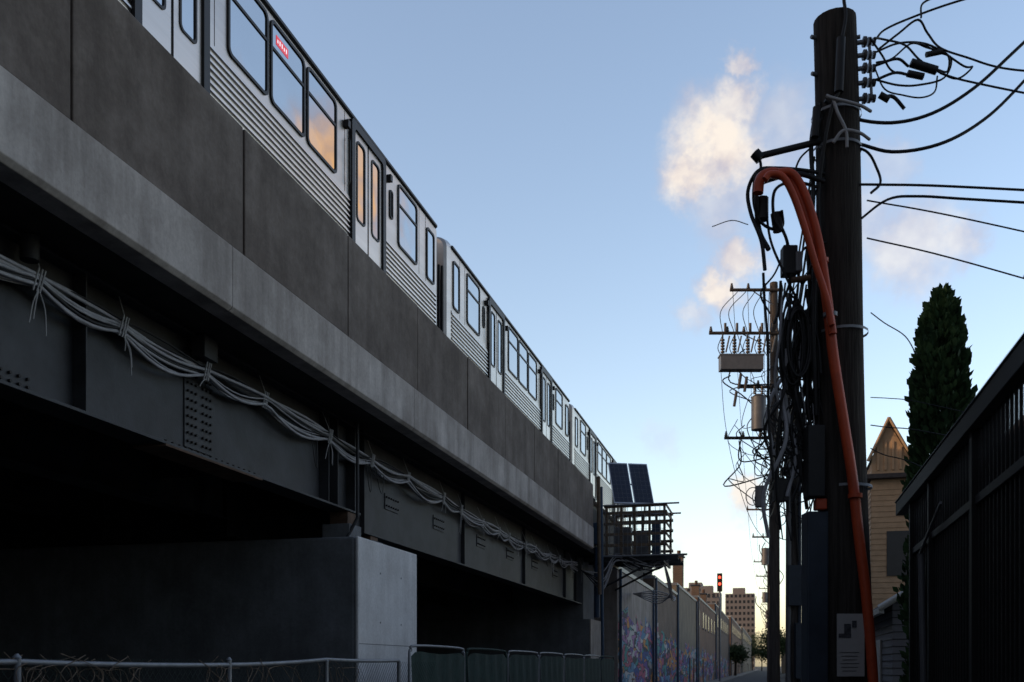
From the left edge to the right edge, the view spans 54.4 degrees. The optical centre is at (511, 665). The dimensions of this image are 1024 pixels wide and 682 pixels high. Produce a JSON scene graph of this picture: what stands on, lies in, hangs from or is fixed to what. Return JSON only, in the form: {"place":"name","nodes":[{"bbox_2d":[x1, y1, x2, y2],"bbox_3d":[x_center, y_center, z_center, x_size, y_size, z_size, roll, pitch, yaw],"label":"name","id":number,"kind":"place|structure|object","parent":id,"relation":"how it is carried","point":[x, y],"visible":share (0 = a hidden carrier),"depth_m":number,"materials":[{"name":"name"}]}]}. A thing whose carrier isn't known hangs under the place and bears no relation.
{"place":"outdoors","nodes":[
{"label":"outdoors","id":0,"kind":"place"},
{"bbox_2d":[267,0,1023,666],"label":"sky","id":1,"kind":"structure","parent":0,"point":[582,159],"materials":[{"name":"blue"}]},
{"bbox_2d":[672,585,695,651],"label":"walls","id":2,"kind":"structure","parent":0,"point":[687,619],"depth_m":73.29,"materials":[{"name":"grey concrete"}]},
{"bbox_2d":[665,583,696,601],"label":"coping","id":3,"kind":"object","parent":2,"relation":"on","point":[686,592],"visible":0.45,"depth_m":70.99,"materials":[{"name":"grey concrete"}]},
{"bbox_2d":[679,642,695,681],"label":"painted mural","id":4,"kind":"object","parent":2,"relation":"attached to","point":[686,655],"visible":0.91,"depth_m":73.24,"materials":[{"name":"paint"}]},
{"bbox_2d":[677,585,697,681],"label":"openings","id":5,"kind":"object","parent":2,"relation":"attached to","point":[696,648],"visible":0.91,"depth_m":82.35,"materials":[{"name":"metal"}]},
{"bbox_2d":[684,582,702,593],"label":"apartment tower","id":6,"kind":"structure","parent":0,"point":[688,590],"depth_m":553.29,"materials":[{"name":"brick"}]},
{"bbox_2d":[695,597,714,681],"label":"walls","id":7,"kind":"structure","parent":0,"point":[707,640],"depth_m":94.52,"materials":[{"name":"grey concrete"}]},
{"bbox_2d":[692,595,715,613],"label":"coping","id":8,"kind":"object","parent":7,"relation":"on","point":[707,605],"visible":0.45,"depth_m":93.72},
{"bbox_2d":[690,581,700,596],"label":"brick chimney","id":9,"kind":"object","parent":8,"relation":"on","point":[695,588],"visible":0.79,"depth_m":90.73,"materials":[{"name":"brown brick"}]},
{"bbox_2d":[700,589,707,603],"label":"brick chimney","id":10,"kind":"object","parent":8,"relation":"on","point":[703,595],"visible":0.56,"depth_m":97.44,"materials":[{"name":"brown brick"}]},
{"bbox_2d":[700,648,714,681],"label":"painted mural","id":11,"kind":"object","parent":7,"relation":"attached to","point":[708,667],"visible":0.79,"depth_m":95.95,"materials":[{"name":"paint"}]},
{"bbox_2d":[698,597,716,681],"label":"wall panels","id":12,"kind":"object","parent":7,"relation":"attached to","point":[699,626],"visible":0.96,"depth_m":89.53,"materials":[{"name":"concrete"}]},
{"bbox_2d":[703,586,721,609],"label":"office block","id":13,"kind":"structure","parent":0,"point":[709,590],"depth_m":412.67,"materials":[{"name":"concrete"}]},
{"bbox_2d":[707,594,718,604],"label":"windows","id":14,"kind":"structure","parent":13,"relation":"in","point":[713,595],"depth_m":412.17,"materials":[{"name":"black glass"}]},
{"bbox_2d":[708,604,728,678],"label":"walls","id":15,"kind":"structure","parent":0,"point":[724,640],"depth_m":130.75,"materials":[{"name":"grey concrete"}]},
{"bbox_2d":[707,603,728,619],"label":"coping","id":16,"kind":"object","parent":15,"relation":"on","point":[718,608],"visible":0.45,"depth_m":117.59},
{"bbox_2d":[715,604,729,678],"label":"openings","id":17,"kind":"object","parent":15,"relation":"attached to","point":[715,644],"visible":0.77,"depth_m":115.44,"materials":[{"name":"metal"}]},
{"bbox_2d":[718,656,728,677],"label":"painted mural","id":18,"kind":"object","parent":15,"relation":"attached to","point":[724,668],"visible":0.67,"depth_m":133.49,"materials":[{"name":"paint"}]},
{"bbox_2d":[707,670,756,681],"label":"sidewalk","id":19,"kind":"structure","parent":0,"point":[723,679],"depth_m":126.97,"materials":[{"name":"grey concrete"}]},
{"bbox_2d":[728,617,740,675],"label":"walls","id":20,"kind":"structure","parent":0,"point":[735,639],"depth_m":175.33,"materials":[{"name":"grey concrete"}]},
{"bbox_2d":[731,617,741,674],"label":"openings","id":21,"kind":"object","parent":20,"relation":"attached to","point":[733,630],"visible":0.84,"depth_m":165.07,"materials":[{"name":"metal"}]},
{"bbox_2d":[725,588,754,668],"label":"apartment tower","id":22,"kind":"structure","parent":0,"point":[739,606],"depth_m":487.28,"materials":[{"name":"concrete"}]},
{"bbox_2d":[726,594,753,666],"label":"windows","id":23,"kind":"structure","parent":22,"relation":"in","point":[748,595],"depth_m":486.96,"materials":[{"name":"black glass"}]},
{"bbox_2d":[724,668,766,681],"bbox_3d":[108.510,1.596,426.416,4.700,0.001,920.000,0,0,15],"label":"alley road","id":24,"kind":"structure","parent":0,"point":[758,676],"depth_m":136.92,"materials":[{"name":"grey asphalt"}]},
{"bbox_2d":[740,627,750,672],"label":"walls","id":25,"kind":"structure","parent":0,"point":[747,645],"depth_m":266.06,"materials":[{"name":"grey concrete"}]},
{"bbox_2d":[742,627,751,672],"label":"openings","id":26,"kind":"object","parent":25,"relation":"attached to","point":[743,664],"visible":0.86,"depth_m":233.62,"materials":[{"name":"metal"}]},
{"bbox_2d":[753,667,784,681],"bbox_3d":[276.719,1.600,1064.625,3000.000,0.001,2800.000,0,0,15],"label":"ground","id":27,"kind":"structure","parent":0,"point":[782,677],"depth_m":185.13,"materials":[{"name":"grey concrete"}]},
{"bbox_2d":[0,652,433,681],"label":"chain link fence","id":28,"kind":"object","parent":27,"relation":"on","point":[16,662],"visible":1,"depth_m":9.33,"materials":[{"name":"grey metal"}]},
{"bbox_2d":[0,0,651,681],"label":"railway viaduct","id":29,"kind":"object","parent":27,"relation":"on","point":[148,510],"visible":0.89,"depth_m":15.76,"materials":[{"name":"concrete"}]},
{"bbox_2d":[118,0,436,324],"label":"train car","id":30,"kind":"object","parent":29,"relation":"on","point":[252,69],"visible":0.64,"depth_m":15.76,"materials":[{"name":"silver metal"}]},
{"bbox_2d":[0,254,582,579],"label":"cable bundle","id":31,"kind":"object","parent":29,"relation":"attached to","point":[38,281],"visible":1,"depth_m":12.67,"materials":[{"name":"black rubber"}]},
{"bbox_2d":[437,237,569,458],"bbox_3d":[-0.994,-8.305,30.253,2.935,3.990,15.100,0,0,15],"label":"train car","id":32,"kind":"object","parent":29,"relation":"on","point":[477,327],"visible":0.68,"depth_m":26.82,"materials":[{"name":"silver metal"}]},
{"bbox_2d":[569,404,626,526],"bbox_3d":[2.792,-8.305,44.819,2.935,3.990,15.100,0,0,15],"label":"train car","id":33,"kind":"object","parent":29,"relation":"on","point":[590,457],"visible":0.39,"depth_m":40.83,"materials":[{"name":"silver metal"}]},
{"bbox_2d":[408,644,613,681],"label":"screened fence","id":34,"kind":"object","parent":27,"relation":"on","point":[485,668],"visible":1,"depth_m":21.04,"materials":[{"name":"grey metal"}]},
{"bbox_2d":[594,569,651,681],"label":"walls","id":35,"kind":"structure","parent":27,"relation":"on","point":[639,608],"depth_m":40.35,"materials":[{"name":"grey concrete"}]},
{"bbox_2d":[603,567,653,590],"bbox_3d":[-2.869,-3.991,48.491,18.050,0.178,12.460,0,0,15],"label":"coping","id":36,"kind":"object","parent":35,"relation":"on","point":[633,577],"visible":0.14,"depth_m":44.93,"materials":[{"name":"grey concrete"}]},
{"bbox_2d":[618,606,651,681],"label":"painted mural","id":37,"kind":"object","parent":35,"relation":"attached to","point":[636,653],"visible":1,"depth_m":45.61,"materials":[{"name":"paint"}]},
{"bbox_2d":[619,569,654,681],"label":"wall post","id":38,"kind":"object","parent":35,"relation":"attached to","point":[620,635],"visible":0.95,"depth_m":40.45,"materials":[{"name":"grey metal"}]},
{"bbox_2d":[581,463,686,681],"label":"equipment platform","id":39,"kind":"structure","parent":27,"relation":"on","point":[631,546],"depth_m":37.21,"materials":[{"name":"paint"}]},
{"bbox_2d":[643,579,676,642],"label":"walls","id":40,"kind":"structure","parent":27,"relation":"on","point":[667,615],"depth_m":58.73,"materials":[{"name":"grey concrete"}]},
{"bbox_2d":[643,575,677,595],"bbox_3d":[0.463,-4.691,61.109,18.050,0.178,13.360,0,0,15],"label":"coping","id":41,"kind":"object","parent":40,"relation":"on","point":[659,581],"visible":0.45,"depth_m":54.57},
{"bbox_2d":[655,578,678,681],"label":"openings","id":42,"kind":"object","parent":40,"relation":"attached to","point":[656,635],"visible":1,"depth_m":52.69,"materials":[{"name":"grey metal"}]},
{"bbox_2d":[658,630,676,681],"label":"painted mural","id":43,"kind":"object","parent":40,"relation":"attached to","point":[667,659],"visible":0.91,"depth_m":59.25,"materials":[{"name":"paint"}]},
{"bbox_2d":[673,550,684,587],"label":"brick chimney","id":44,"kind":"object","parent":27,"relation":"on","point":[678,574],"visible":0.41,"depth_m":71.31,"materials":[{"name":"brown brick"}]},
{"bbox_2d":[713,573,721,680],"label":"railway signal","id":45,"kind":"object","parent":27,"relation":"on","point":[719,582],"visible":1,"depth_m":97.92,"materials":[{"name":"black metal"}]},
{"bbox_2d":[730,638,752,675],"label":"street tree","id":46,"kind":"object","parent":27,"relation":"on","point":[738,653],"visible":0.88,"depth_m":149.38,"materials":[{"name":"green plant"}]},
{"bbox_2d":[709,281,785,681],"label":"utility pole","id":47,"kind":"object","parent":27,"relation":"on","point":[735,361],"visible":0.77,"depth_m":33.83,"materials":[{"name":"brown wood"}]},
{"bbox_2d":[733,156,814,632],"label":"overhead line","id":48,"kind":"object","parent":47,"relation":"attached to","point":[801,288],"visible":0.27,"depth_m":23.54,"materials":[{"name":"black rubber"}]},
{"bbox_2d":[747,627,762,669],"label":"street tree","id":49,"kind":"object","parent":27,"relation":"on","point":[756,640],"visible":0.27,"depth_m":334.54,"materials":[{"name":"green plant"}]},
{"bbox_2d":[751,642,766,670],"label":"street tree","id":50,"kind":"object","parent":27,"relation":"on","point":[754,651],"visible":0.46,"depth_m":319.66,"materials":[{"name":"green plant"}]},
{"bbox_2d":[754,559,768,681],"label":"utility pole","id":51,"kind":"object","parent":27,"relation":"on","point":[764,597],"visible":0.47,"depth_m":89.91,"materials":[{"name":"brown wood"}]},
{"bbox_2d":[759,587,766,639],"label":"utility pole","id":52,"kind":"object","parent":27,"relation":"on","point":[765,611],"visible":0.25,"depth_m":120.79,"materials":[{"name":"brown wood"}]},
{"bbox_2d":[747,506,783,681],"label":"utility pole","id":53,"kind":"object","parent":27,"relation":"on","point":[764,552],"visible":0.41,"depth_m":59.78,"materials":[{"name":"brown wood"}]},
{"bbox_2d":[755,627,784,664],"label":"street tree","id":54,"kind":"object","parent":27,"relation":"on","point":[782,644],"visible":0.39,"depth_m":144.26,"materials":[{"name":"green plant"}]},
{"bbox_2d":[763,360,811,681],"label":"communications pole","id":55,"kind":"object","parent":27,"relation":"on","point":[793,614],"visible":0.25,"depth_m":19.82,"materials":[{"name":"brown wood"}]},
{"bbox_2d":[712,0,1023,681],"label":"utility pole","id":56,"kind":"object","parent":27,"relation":"on","point":[838,638],"visible":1,"depth_m":8.84,"materials":[{"name":"brown wood"}]},
{"bbox_2d":[892,282,977,681],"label":"arborvitae tree","id":57,"kind":"object","parent":27,"relation":"on","point":[940,373],"visible":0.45,"depth_m":17.74,"materials":[{"name":"green plant"}]},
{"bbox_2d":[895,333,1023,681],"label":"gate fence","id":58,"kind":"object","parent":27,"relation":"on","point":[960,500],"visible":1,"depth_m":6.54,"materials":[{"name":"black metal"}]},
{"bbox_2d":[781,654,784,673],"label":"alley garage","id":59,"kind":"structure","parent":0,"point":[783,665],"depth_m":207.44,"materials":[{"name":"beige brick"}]},
{"bbox_2d":[867,478,905,604],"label":"walls","id":60,"kind":"structure","parent":0,"point":[884,481],"depth_m":31.08,"materials":[{"name":"beige wood"}]},
{"bbox_2d":[867,422,908,473],"bbox_3d":[12.408,-6.725,33.428,1.100,1.750,5.050,0,0,15],"label":"gable roof","id":61,"kind":"object","parent":60,"relation":"on","point":[889,435],"visible":0.43,"depth_m":31.00,"materials":[{"name":"beige wood"}]},
{"bbox_2d":[868,484,908,608],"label":"siding boards","id":62,"kind":"object","parent":60,"relation":"attached to","point":[879,563],"visible":0.22,"depth_m":31.08,"materials":[{"name":"beige wood"}]},
{"bbox_2d":[867,417,909,575],"bbox_3d":[18.365,-5.350,35.905,11.715,5.100,13.260,0,0,15],"label":"roof and windows","id":63,"kind":"structure","parent":60,"relation":"on","point":[895,542],"depth_m":30.93,"materials":[{"name":"brown wood"}]},
{"bbox_2d":[873,591,908,681],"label":"garage","id":64,"kind":"structure","parent":0,"point":[890,637],"depth_m":20.85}
]}

